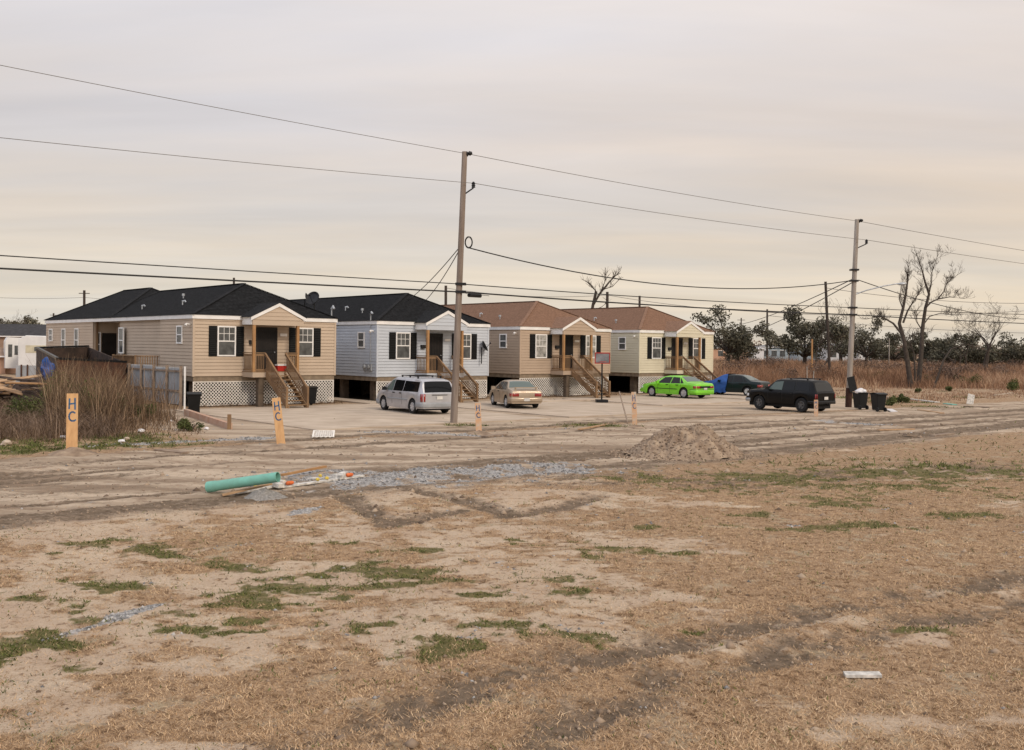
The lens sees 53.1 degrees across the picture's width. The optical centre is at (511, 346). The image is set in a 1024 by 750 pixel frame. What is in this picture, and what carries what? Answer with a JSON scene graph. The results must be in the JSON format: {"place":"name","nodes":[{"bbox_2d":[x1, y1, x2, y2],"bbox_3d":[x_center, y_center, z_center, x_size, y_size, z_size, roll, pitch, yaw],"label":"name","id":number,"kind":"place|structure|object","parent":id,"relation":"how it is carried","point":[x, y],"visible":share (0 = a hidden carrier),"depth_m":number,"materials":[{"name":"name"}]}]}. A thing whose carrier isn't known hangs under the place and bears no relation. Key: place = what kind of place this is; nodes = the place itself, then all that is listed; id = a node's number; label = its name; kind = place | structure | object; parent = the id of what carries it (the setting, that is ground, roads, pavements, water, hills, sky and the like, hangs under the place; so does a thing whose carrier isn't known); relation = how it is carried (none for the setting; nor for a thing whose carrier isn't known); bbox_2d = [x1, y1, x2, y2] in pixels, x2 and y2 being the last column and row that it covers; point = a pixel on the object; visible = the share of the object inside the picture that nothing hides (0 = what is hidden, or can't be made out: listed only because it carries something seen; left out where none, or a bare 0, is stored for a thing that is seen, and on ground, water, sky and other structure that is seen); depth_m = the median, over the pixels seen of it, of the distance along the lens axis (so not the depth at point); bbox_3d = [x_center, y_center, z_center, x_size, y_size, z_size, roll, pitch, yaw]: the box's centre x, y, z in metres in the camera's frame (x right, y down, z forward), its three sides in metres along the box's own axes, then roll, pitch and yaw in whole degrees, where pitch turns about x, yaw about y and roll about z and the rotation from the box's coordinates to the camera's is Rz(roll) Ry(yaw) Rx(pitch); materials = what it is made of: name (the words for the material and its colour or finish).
{"place":"outdoors","nodes":[
{"label":"outdoors","id":0,"kind":"place"},
{"bbox_2d":[0,347,15,373],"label":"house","id":1,"kind":"structure","parent":0,"point":[3,370],"depth_m":100.05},
{"bbox_2d":[0,324,45,347],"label":"house","id":2,"kind":"structure","parent":0,"point":[15,330],"depth_m":151.81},
{"bbox_2d":[327,397,377,403],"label":"walkway","id":3,"kind":"structure","parent":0,"point":[354,401],"depth_m":58.07,"materials":[{"name":"concrete"}]},
{"bbox_2d":[175,404,550,429],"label":"driveway","id":4,"kind":"structure","parent":0,"point":[337,417],"depth_m":45.52,"materials":[{"name":"concrete"}]},
{"bbox_2d":[376,375,451,413],"bbox_3d":[-4.730,2.227,49.546,2.282,1.778,5.115,1,0,-33],"label":"minivan","id":5,"kind":"object","parent":4,"relation":"on","point":[414,394],"visible":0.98,"depth_m":47.85,"materials":[{"name":"silver paint"}]},
{"bbox_2d":[0,354,1023,749],"bbox_3d":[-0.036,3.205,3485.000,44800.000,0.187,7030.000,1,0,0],"label":"ground","id":6,"kind":"structure","parent":0,"point":[998,416],"depth_m":14.20,"materials":[{"name":"soil"}]},
{"bbox_2d":[4,337,19,367],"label":"camper trailer","id":7,"kind":"object","parent":6,"relation":"on","point":[10,352],"visible":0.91,"depth_m":98.96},
{"bbox_2d":[2,395,43,419],"bbox_3d":[-19.034,2.452,39.970,1.551,1.280,1.688,1,0,0],"label":"green shrub","id":8,"kind":"object","parent":6,"relation":"on","point":[18,405],"visible":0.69,"depth_m":39.66,"materials":[{"name":"green plant"}]},
{"bbox_2d":[16,365,35,381],"bbox_3d":[-29.149,1.968,61.990,1.800,1.800,0.100,1,0,0],"label":"board fence","id":9,"kind":"object","parent":6,"relation":"on","point":[22,370],"visible":0.23,"depth_m":62.00,"materials":[{"name":"wood"}]},
{"bbox_2d":[11,377,52,404],"bbox_3d":[-22.867,2.185,49.457,2.693,1.508,1.805,1,0,0],"label":"scrap heap","id":10,"kind":"object","parent":6,"relation":"on","point":[24,392],"visible":0.25,"depth_m":49.03,"materials":[{"name":"brown wood"}]},
{"bbox_2d":[18,335,46,365],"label":"camper trailer","id":11,"kind":"object","parent":6,"relation":"on","point":[28,345],"visible":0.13,"depth_m":95.97,"materials":[{"name":"metal"}]},
{"bbox_2d":[0,397,135,440],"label":"grey bramble","id":12,"kind":"object","parent":6,"relation":"on","point":[42,426],"visible":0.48,"depth_m":35.09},
{"bbox_2d":[36,370,106,405],"bbox_3d":[-18.810,2.035,43.865,2.762,2.113,2.599,1,0,0],"label":"dry shrub","id":13,"kind":"object","parent":6,"relation":"on","point":[58,385],"visible":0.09,"depth_m":43.37,"materials":[{"name":"brown plant"}]},
{"bbox_2d":[66,393,77,448],"bbox_3d":[-12.733,2.293,29.636,0.310,1.896,0.045,1,0,-23],"label":"survey stake","id":14,"kind":"object","parent":6,"relation":"on","point":[72,421],"visible":0.91,"depth_m":29.62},
{"bbox_2d":[46,447,97,456],"bbox_3d":[-12.521,2.974,29.226,1.500,0.253,1.500,1,0,0],"label":"soil heap","id":15,"kind":"object","parent":6,"relation":"on","point":[74,451],"visible":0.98,"depth_m":28.90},
{"bbox_2d":[36,345,126,388],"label":"roofless shed","id":16,"kind":"structure","parent":6,"relation":"on","point":[86,352],"depth_m":54.41,"materials":[{"name":"wood"}]},
{"bbox_2d":[40,357,54,378],"bbox_3d":[-22.463,1.083,49.533,0.719,1.230,0.602,1,0,0],"label":"tarp","id":17,"kind":"object","parent":16,"relation":"hanging from","point":[46,363],"visible":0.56,"depth_m":49.37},
{"bbox_2d":[0,375,202,444],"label":"weed thicket","id":18,"kind":"object","parent":6,"relation":"on","point":[137,402],"visible":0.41,"depth_m":37.56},
{"bbox_2d":[28,351,184,428],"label":"tall reeds","id":19,"kind":"object","parent":6,"relation":"on","point":[111,391],"visible":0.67,"depth_m":40.74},
{"bbox_2d":[126,363,185,409],"bbox_3d":[-18.515,1.979,52.161,0.209,2.220,9.034,1,0,-40],"label":"metal fence","id":20,"kind":"object","parent":6,"relation":"on","point":[138,371],"visible":0.59,"depth_m":50.95,"materials":[{"name":"grey metal"}]},
{"bbox_2d":[176,418,204,431],"bbox_3d":[-11.927,2.880,37.513,1.141,0.592,0.788,1,0,17],"label":"green shrub","id":21,"kind":"object","parent":6,"relation":"on","point":[184,424],"visible":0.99,"depth_m":37.41,"materials":[{"name":"green plant"}]},
{"bbox_2d":[45,283,338,407],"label":"elevated house","id":22,"kind":"structure","parent":6,"relation":"on","point":[232,342],"depth_m":54.68,"materials":[{"name":"beige"}]},
{"bbox_2d":[102,333,116,355],"bbox_3d":[-25.017,0.220,63.588,0.860,2.170,0.060,1,0,-40],"label":"side door","id":23,"kind":"structure","parent":22,"relation":"in","point":[108,339],"depth_m":63.56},
{"bbox_2d":[118,327,123,352],"bbox_3d":[-22.570,-0.387,59.134,0.067,1.500,0.800,1,0,-40],"label":"window","id":24,"kind":"structure","parent":22,"relation":"in","point":[120,329],"depth_m":59.10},
{"bbox_2d":[176,325,182,343],"bbox_3d":[-17.082,-0.640,52.595,0.067,0.930,0.730,1,0,-40],"label":"window","id":25,"kind":"structure","parent":22,"relation":"in","point":[179,329],"depth_m":52.58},
{"bbox_2d":[217,326,235,355],"bbox_3d":[-14.623,-0.302,52.471,1.000,1.550,0.067,1,0,-40],"label":"window","id":26,"kind":"structure","parent":22,"relation":"in","point":[226,335],"depth_m":52.47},
{"bbox_2d":[256,327,277,368],"bbox_3d":[-12.892,0.113,53.896,1.200,2.300,0.120,1,0,-40],"label":"door","id":27,"kind":"structure","parent":22,"relation":"in","point":[266,337],"depth_m":53.88,"materials":[{"name":"wood"}]},
{"bbox_2d":[299,328,313,356],"bbox_3d":[-11.186,-0.263,55.352,0.980,1.550,0.067,1,0,-40],"label":"window","id":28,"kind":"structure","parent":22,"relation":"in","point":[306,335],"depth_m":55.40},
{"bbox_2d":[186,392,201,412],"bbox_3d":[-14.417,2.543,46.413,0.640,1.030,0.785,1,4,-20],"label":"wheelie bin","id":29,"kind":"object","parent":6,"relation":"on","point":[194,398],"visible":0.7,"depth_m":46.12,"materials":[{"name":"plastic"}]},
{"bbox_2d":[184,409,231,428],"bbox_3d":[-12.601,2.977,42.175,0.180,0.360,8.386,1,0,-29],"label":"kerb edge","id":30,"kind":"object","parent":6,"relation":"on","point":[205,418],"visible":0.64,"depth_m":41.85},
{"bbox_2d":[205,472,280,492],"bbox_3d":[-5.689,2.857,21.625,1.695,0.512,0.236,1,0,16],"label":"sewer pipe","id":31,"kind":"object","parent":6,"relation":"on","point":[240,482],"visible":1,"depth_m":21.53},
{"bbox_2d":[222,483,271,495],"bbox_3d":[-5.622,3.020,21.745,1.042,0.230,0.120,1,0,-24],"label":"plank","id":32,"kind":"object","parent":6,"relation":"on","point":[244,489],"visible":0.93,"depth_m":21.70,"materials":[{"name":"brown wood"}]},
{"bbox_2d":[244,487,286,500],"bbox_3d":[-5.173,3.084,21.520,1.000,0.280,0.840,1,0,0],"label":"gravel heap","id":33,"kind":"object","parent":6,"relation":"on","point":[265,493],"visible":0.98,"depth_m":21.32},
{"bbox_2d":[272,397,284,443],"bbox_3d":[-7.431,2.469,32.651,0.270,1.714,0.045,-6,2,-13],"label":"survey stake","id":34,"kind":"object","parent":6,"relation":"on","point":[278,420],"visible":0.89,"depth_m":32.63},
{"bbox_2d":[259,443,305,450],"bbox_3d":[-7.146,3.094,31.924,1.600,0.195,1.600,1,0,0],"label":"soil heap","id":35,"kind":"object","parent":6,"relation":"on","point":[283,446],"visible":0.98,"depth_m":31.59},
{"bbox_2d":[280,465,326,475],"bbox_3d":[-5.117,3.043,25.238,0.090,0.072,1.785,1,0,24],"label":"plank","id":36,"kind":"object","parent":6,"relation":"on","point":[303,470],"visible":1,"depth_m":25.15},
{"bbox_2d":[301,386,318,404],"bbox_3d":[-10.768,2.584,54.447,0.640,1.030,0.785,1,0,-40],"label":"wheelie bin","id":37,"kind":"object","parent":6,"relation":"on","point":[312,393],"visible":0.59,"depth_m":54.24,"materials":[{"name":"plastic"}]},
{"bbox_2d":[270,473,364,488],"bbox_3d":[-4.406,3.043,23.546,0.286,0.153,2.652,1,0,38],"label":"barricade board","id":38,"kind":"object","parent":6,"relation":"on","point":[335,477],"visible":0.99,"depth_m":23.44,"materials":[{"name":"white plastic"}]},
{"bbox_2d":[312,430,334,437],"bbox_3d":[-6.584,3.029,35.778,0.775,0.036,0.925,1,10,-8],"label":"lattice scrap","id":39,"kind":"object","parent":6,"relation":"on","point":[320,432],"visible":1,"depth_m":35.81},
{"bbox_2d":[291,293,490,402],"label":"elevated house","id":40,"kind":"structure","parent":6,"relation":"on","point":[383,340],"depth_m":60.63,"materials":[{"name":"grey"}]},
{"bbox_2d":[396,332,410,358],"bbox_3d":[-6.326,-0.077,59.471,1.000,1.550,0.067,1,0,-40],"label":"window","id":41,"kind":"structure","parent":40,"relation":"in","point":[403,339],"depth_m":59.48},
{"bbox_2d":[429,333,442,370],"bbox_3d":[-4.595,0.338,60.897,1.200,2.300,0.120,1,0,-40],"label":"door","id":42,"kind":"structure","parent":40,"relation":"in","point":[435,339],"depth_m":60.97,"materials":[{"name":"black metal"}]},
{"bbox_2d":[463,334,470,358],"bbox_3d":[-2.888,-0.038,62.351,0.980,1.550,0.067,1,0,-40],"label":"window","id":43,"kind":"structure","parent":40,"relation":"in","point":[467,337],"depth_m":62.49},
{"bbox_2d":[200,392,622,406],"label":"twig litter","id":44,"kind":"object","parent":6,"relation":"on","point":[270,404],"visible":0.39,"depth_m":55.21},
{"bbox_2d":[450,151,474,422],"bbox_3d":[-2.037,-2.333,42.520,0.942,11.619,0.360,1,0,0],"label":"utility pole","id":45,"kind":"object","parent":6,"relation":"on","point":[459,284],"visible":0.96,"depth_m":42.41,"materials":[{"name":"brown wood"}]},
{"bbox_2d":[0,267,455,291],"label":"power line","id":46,"kind":"object","parent":45,"relation":"attached to","point":[217,279],"visible":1,"depth_m":35.94,"materials":[{"name":"metal"}]},
{"bbox_2d":[0,255,455,283],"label":"power line","id":47,"kind":"object","parent":45,"relation":"attached to","point":[216,269],"visible":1,"depth_m":35.94,"materials":[{"name":"metal"}]},
{"bbox_2d":[0,65,461,152],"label":"power line","id":48,"kind":"object","parent":45,"relation":"attached to","point":[216,107],"visible":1,"depth_m":35.88,"materials":[{"name":"grey metal"}]},
{"bbox_2d":[0,137,467,182],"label":"power line","id":49,"kind":"object","parent":45,"relation":"attached to","point":[225,160],"visible":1,"depth_m":36.02,"materials":[{"name":"grey metal"}]},
{"bbox_2d":[466,284,849,307],"bbox_3d":[8.677,-2.411,50.503,26.869,0.209,0.042,1,0,-36],"label":"power line","id":50,"kind":"object","parent":45,"relation":"attached to","point":[647,297],"visible":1,"depth_m":48.61,"materials":[{"name":"metal"}]},
{"bbox_2d":[468,247,850,288],"bbox_3d":[8.858,-3.485,50.503,26.649,1.076,0.050,1,0,-37],"label":"power line","id":51,"kind":"object","parent":45,"relation":"hanging from","point":[649,282],"visible":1,"depth_m":48.55,"materials":[{"name":"metal"}]},
{"bbox_2d":[472,154,855,220],"bbox_3d":[8.894,-7.623,50.503,26.959,0.624,0.025,1,0,-36],"label":"power line","id":52,"kind":"object","parent":45,"relation":"attached to","point":[656,189],"visible":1,"depth_m":48.84,"materials":[{"name":"grey metal"}]},
{"bbox_2d":[475,403,481,430],"bbox_3d":[-1.257,2.752,38.348,0.220,1.313,0.045,-2,0,-2],"label":"survey stake","id":53,"kind":"object","parent":6,"relation":"on","point":[478,416],"visible":0.94,"depth_m":38.33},
{"bbox_2d":[0,420,1023,749],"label":"soil clods","id":54,"kind":"object","parent":6,"relation":"on","point":[412,742],"visible":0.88,"depth_m":12.47,"materials":[{"name":"soil"}]},
{"bbox_2d":[0,395,1023,749],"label":"green weeds","id":55,"kind":"object","parent":6,"relation":"on","point":[32,445],"visible":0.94,"depth_m":14.61,"materials":[{"name":"plant"}]},
{"bbox_2d":[442,301,612,397],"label":"elevated house","id":56,"kind":"structure","parent":6,"relation":"on","point":[546,349],"depth_m":67.07,"materials":[{"name":"brown"}]},
{"bbox_2d":[535,334,546,357],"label":"window","id":57,"kind":"structure","parent":56,"relation":"in","point":[540,339],"depth_m":66.34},
{"bbox_2d":[559,335,572,369],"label":"door","id":58,"kind":"structure","parent":56,"relation":"in","point":[568,338],"depth_m":67.86,"materials":[{"name":"black metal"}]},
{"bbox_2d":[585,335,595,357],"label":"window","id":59,"kind":"structure","parent":56,"relation":"in","point":[587,337],"depth_m":69.17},
{"bbox_2d":[595,352,609,402],"bbox_3d":[5.327,1.792,60.532,0.900,2.938,1.050,1,0,0],"label":"basketball hoop","id":60,"kind":"object","parent":6,"relation":"on","point":[601,358],"visible":1,"depth_m":60.46,"materials":[{"name":"black metal"}]},
{"bbox_2d":[582,267,622,307],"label":"dead tree","id":61,"kind":"object","parent":6,"relation":"on","point":[595,298],"visible":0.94,"depth_m":120.05,"materials":[{"name":"brown plant"}]},
{"bbox_2d":[631,392,636,424],"bbox_3d":[5.061,2.676,42.357,0.200,1.637,0.045,-2,0,7],"label":"survey stake","id":62,"kind":"object","parent":6,"relation":"on","point":[634,409],"visible":0.9,"depth_m":42.34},
{"bbox_2d":[561,306,719,393],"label":"elevated house","id":63,"kind":"structure","parent":6,"relation":"on","point":[649,344],"depth_m":74.43,"materials":[{"name":"beige"}]},
{"bbox_2d":[652,337,661,358],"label":"window","id":64,"kind":"structure","parent":63,"relation":"in","point":[656,341],"depth_m":73.77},
{"bbox_2d":[671,338,682,367],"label":"door","id":65,"kind":"structure","parent":63,"relation":"in","point":[673,352],"depth_m":75.04,"materials":[{"name":"black metal"}]},
{"bbox_2d":[605,423,754,461],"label":"mound clods","id":66,"kind":"object","parent":6,"relation":"on","point":[667,443],"visible":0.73,"depth_m":30.48,"materials":[{"name":"soil"}]},
{"bbox_2d":[624,425,742,460],"bbox_3d":[5.290,2.855,31.149,4.167,1.026,3.055,1,0,0],"label":"dirt mound","id":67,"kind":"object","parent":6,"relation":"on","point":[704,454],"visible":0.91,"depth_m":30.45,"materials":[{"name":"soil"}]},
{"bbox_2d":[690,304,761,362],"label":"live oak","id":68,"kind":"object","parent":6,"relation":"on","point":[736,340],"visible":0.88,"depth_m":174.09,"materials":[{"name":"green plant"}]},
{"bbox_2d":[716,354,753,372],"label":"bare bush","id":69,"kind":"object","parent":6,"relation":"on","point":[731,364],"visible":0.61,"depth_m":108.59,"materials":[{"name":"brown plant"}]},
{"bbox_2d":[745,378,835,411],"bbox_3d":[14.689,2.474,53.990,2.121,1.728,4.900,1,0,-37],"label":"black suv","id":70,"kind":"object","parent":6,"relation":"on","point":[800,394],"visible":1,"depth_m":52.89,"materials":[{"name":"paint"}]},
{"bbox_2d":[752,304,848,365],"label":"live oak","id":71,"kind":"object","parent":6,"relation":"on","point":[798,329],"visible":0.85,"depth_m":148.23,"materials":[{"name":"green plant"}]},
{"bbox_2d":[806,360,838,377],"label":"bare bush","id":72,"kind":"object","parent":6,"relation":"on","point":[817,367],"visible":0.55,"depth_m":104.85,"materials":[{"name":"brown plant"}]},
{"bbox_2d":[824,282,830,369],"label":"utility pole","id":73,"kind":"object","parent":6,"relation":"on","point":[827,332],"visible":0.78,"depth_m":117.86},
{"bbox_2d":[811,299,849,365],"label":"bare tree","id":74,"kind":"object","parent":6,"relation":"on","point":[845,317],"visible":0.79,"depth_m":144.99,"materials":[{"name":"brown plant"}]},
{"bbox_2d":[807,315,869,360],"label":"live oak","id":75,"kind":"object","parent":6,"relation":"on","point":[855,342],"visible":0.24,"depth_m":200.78,"materials":[{"name":"green plant"}]},
{"bbox_2d":[852,392,868,409],"bbox_3d":[19.270,2.978,56.605,0.620,0.960,0.765,1,0,-20],"label":"wheelie bin","id":76,"kind":"object","parent":6,"relation":"on","point":[860,400],"visible":0.97,"depth_m":56.39,"materials":[{"name":"plastic"}]},
{"bbox_2d":[843,671,881,677],"bbox_3d":[3.465,3.238,10.124,0.349,0.045,0.120,1,0,6],"label":"plank","id":77,"kind":"object","parent":6,"relation":"on","point":[862,674],"visible":1,"depth_m":10.08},
{"bbox_2d":[707,356,1023,389],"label":"field brush","id":78,"kind":"object","parent":6,"relation":"on","point":[890,378],"visible":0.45,"depth_m":98.09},
{"bbox_2d":[830,317,907,361],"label":"live oak","id":79,"kind":"object","parent":6,"relation":"on","point":[876,349],"visible":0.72,"depth_m":189.06,"materials":[{"name":"green plant"}]},
{"bbox_2d":[715,340,1023,361],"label":"wood","id":80,"kind":"object","parent":6,"relation":"on","point":[895,353],"visible":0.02,"depth_m":312.43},
{"bbox_2d":[845,219,905,406],"bbox_3d":[20.786,-1.789,58.417,3.446,11.052,0.540,1,0,0],"label":"utility pole","id":81,"kind":"object","parent":6,"relation":"on","point":[851,386],"visible":0.94,"depth_m":58.37,"materials":[{"name":"brown wood"}]},
{"bbox_2d":[466,292,849,314],"bbox_3d":[8.655,-2.058,50.503,26.834,0.286,0.065,1,0,-37],"label":"power line","id":82,"kind":"object","parent":81,"relation":"attached to","point":[648,304],"visible":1,"depth_m":48.73,"materials":[{"name":"metal"}]},
{"bbox_2d":[475,183,864,239],"bbox_3d":[9.321,-6.457,50.503,27.066,0.470,0.025,1,0,-36],"label":"power line","id":83,"kind":"object","parent":81,"relation":"attached to","point":[657,212],"visible":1,"depth_m":48.48,"materials":[{"name":"grey metal"}]},
{"bbox_2d":[857,315,1023,323],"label":"power line","id":84,"kind":"object","parent":81,"relation":"attached to","point":[936,319],"visible":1,"depth_m":63.65,"materials":[{"name":"metal"}]},
{"bbox_2d":[869,393,887,411],"bbox_3d":[19.668,2.957,54.940,0.640,1.030,0.785,1,0,-15],"label":"wheelie bin","id":85,"kind":"object","parent":6,"relation":"on","point":[878,401],"visible":0.99,"depth_m":54.70,"materials":[{"name":"plastic"}]},
{"bbox_2d":[868,332,916,362],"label":"live oak","id":86,"kind":"object","parent":6,"relation":"on","point":[893,357],"visible":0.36,"depth_m":204.47,"materials":[{"name":"green plant"}]},
{"bbox_2d":[859,260,936,386],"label":"bare tree","id":87,"kind":"object","parent":6,"relation":"on","point":[900,330],"visible":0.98,"depth_m":91.87,"materials":[{"name":"brown plant"}]},
{"bbox_2d":[832,384,1023,404],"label":"verge straw","id":88,"kind":"object","parent":6,"relation":"on","point":[981,394],"visible":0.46,"depth_m":77.09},
{"bbox_2d":[902,337,955,364],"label":"live oak","id":89,"kind":"object","parent":6,"relation":"on","point":[916,351],"visible":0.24,"depth_m":168.27,"materials":[{"name":"green plant"}]},
{"bbox_2d":[911,361,963,383],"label":"bare bush","id":90,"kind":"object","parent":6,"relation":"on","point":[949,371],"visible":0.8,"depth_m":95.62,"materials":[{"name":"brown plant"}]},
{"bbox_2d":[906,244,974,384],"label":"bare tree","id":91,"kind":"object","parent":6,"relation":"on","point":[921,345],"visible":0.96,"depth_m":93.86,"materials":[{"name":"brown plant"}]},
{"bbox_2d":[923,358,962,381],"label":"bare bush","id":92,"kind":"object","parent":6,"relation":"on","point":[938,366],"visible":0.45,"depth_m":99.98,"materials":[{"name":"brown plant"}]},
{"bbox_2d":[910,332,1001,366],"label":"live oak","id":93,"kind":"object","parent":6,"relation":"on","point":[974,355],"visible":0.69,"depth_m":158.87,"materials":[{"name":"green plant"}]},
{"bbox_2d":[943,319,984,365],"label":"bare tree","id":94,"kind":"object","parent":6,"relation":"on","point":[965,356],"visible":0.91,"depth_m":149.96,"materials":[{"name":"brown plant"}]},
{"bbox_2d":[934,344,1008,386],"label":"fallen limb","id":95,"kind":"object","parent":6,"relation":"on","point":[939,372],"visible":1,"depth_m":89.96,"materials":[{"name":"wood"}]},
{"bbox_2d":[952,293,1019,369],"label":"bare tree","id":96,"kind":"object","parent":6,"relation":"on","point":[986,358],"visible":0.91,"depth_m":139.42,"materials":[{"name":"brown plant"}]},
{"bbox_2d":[963,344,1022,364],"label":"live oak","id":97,"kind":"object","parent":6,"relation":"on","point":[1006,350],"visible":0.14,"depth_m":180.51,"materials":[{"name":"green plant"}]},
{"bbox_2d":[997,331,1023,362],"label":"live oak","id":98,"kind":"object","parent":6,"relation":"on","point":[1019,350],"visible":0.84,"depth_m":179.72,"materials":[{"name":"green plant"}]},
{"bbox_2d":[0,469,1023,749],"bbox_3d":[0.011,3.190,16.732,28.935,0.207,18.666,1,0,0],"label":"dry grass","id":99,"kind":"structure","parent":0,"point":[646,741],"depth_m":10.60,"materials":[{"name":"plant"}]},
{"bbox_2d":[0,0,1023,348],"label":"sky","id":100,"kind":"structure","parent":0,"point":[907,115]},
{"bbox_2d":[3,422,1023,715],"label":"gravel","id":101,"kind":"structure","parent":0,"point":[383,474],"depth_m":25.00,"materials":[{"name":"gravel"}]},
{"bbox_2d":[458,399,705,417],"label":"driveway","id":102,"kind":"structure","parent":0,"point":[570,409],"depth_m":52.84,"materials":[{"name":"concrete"}]},
{"bbox_2d":[489,380,541,407],"bbox_3d":[0.117,2.451,54.719,2.170,1.440,4.784,1,0,-16],"label":"gold sedan","id":103,"kind":"object","parent":102,"relation":"on","point":[507,393],"visible":1,"depth_m":52.95,"materials":[{"name":"paint"}]},
{"bbox_2d":[562,395,749,405],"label":"driveway","id":104,"kind":"structure","parent":0,"point":[661,400],"depth_m":62.80,"materials":[{"name":"concrete"}]},
{"bbox_2d":[640,375,713,397],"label":"lime sedan","id":105,"kind":"object","parent":104,"relation":"on","point":[683,386],"visible":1,"depth_m":66.33,"materials":[{"name":"paint"}]},
{"bbox_2d":[656,392,837,399],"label":"driveway","id":106,"kind":"structure","parent":0,"point":[731,395],"depth_m":70.21,"materials":[{"name":"concrete"}]},
{"bbox_2d":[714,374,769,395],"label":"dark sedan","id":107,"kind":"object","parent":106,"relation":"on","point":[740,383],"visible":0.61,"depth_m":70.63,"materials":[{"name":"green paint"}]},
{"bbox_2d":[704,374,730,392],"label":"tarp","id":108,"kind":"object","parent":107,"relation":"on","point":[720,387],"visible":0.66,"depth_m":71.46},
{"bbox_2d":[755,345,787,360],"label":"house","id":109,"kind":"structure","parent":0,"point":[778,352],"depth_m":235.00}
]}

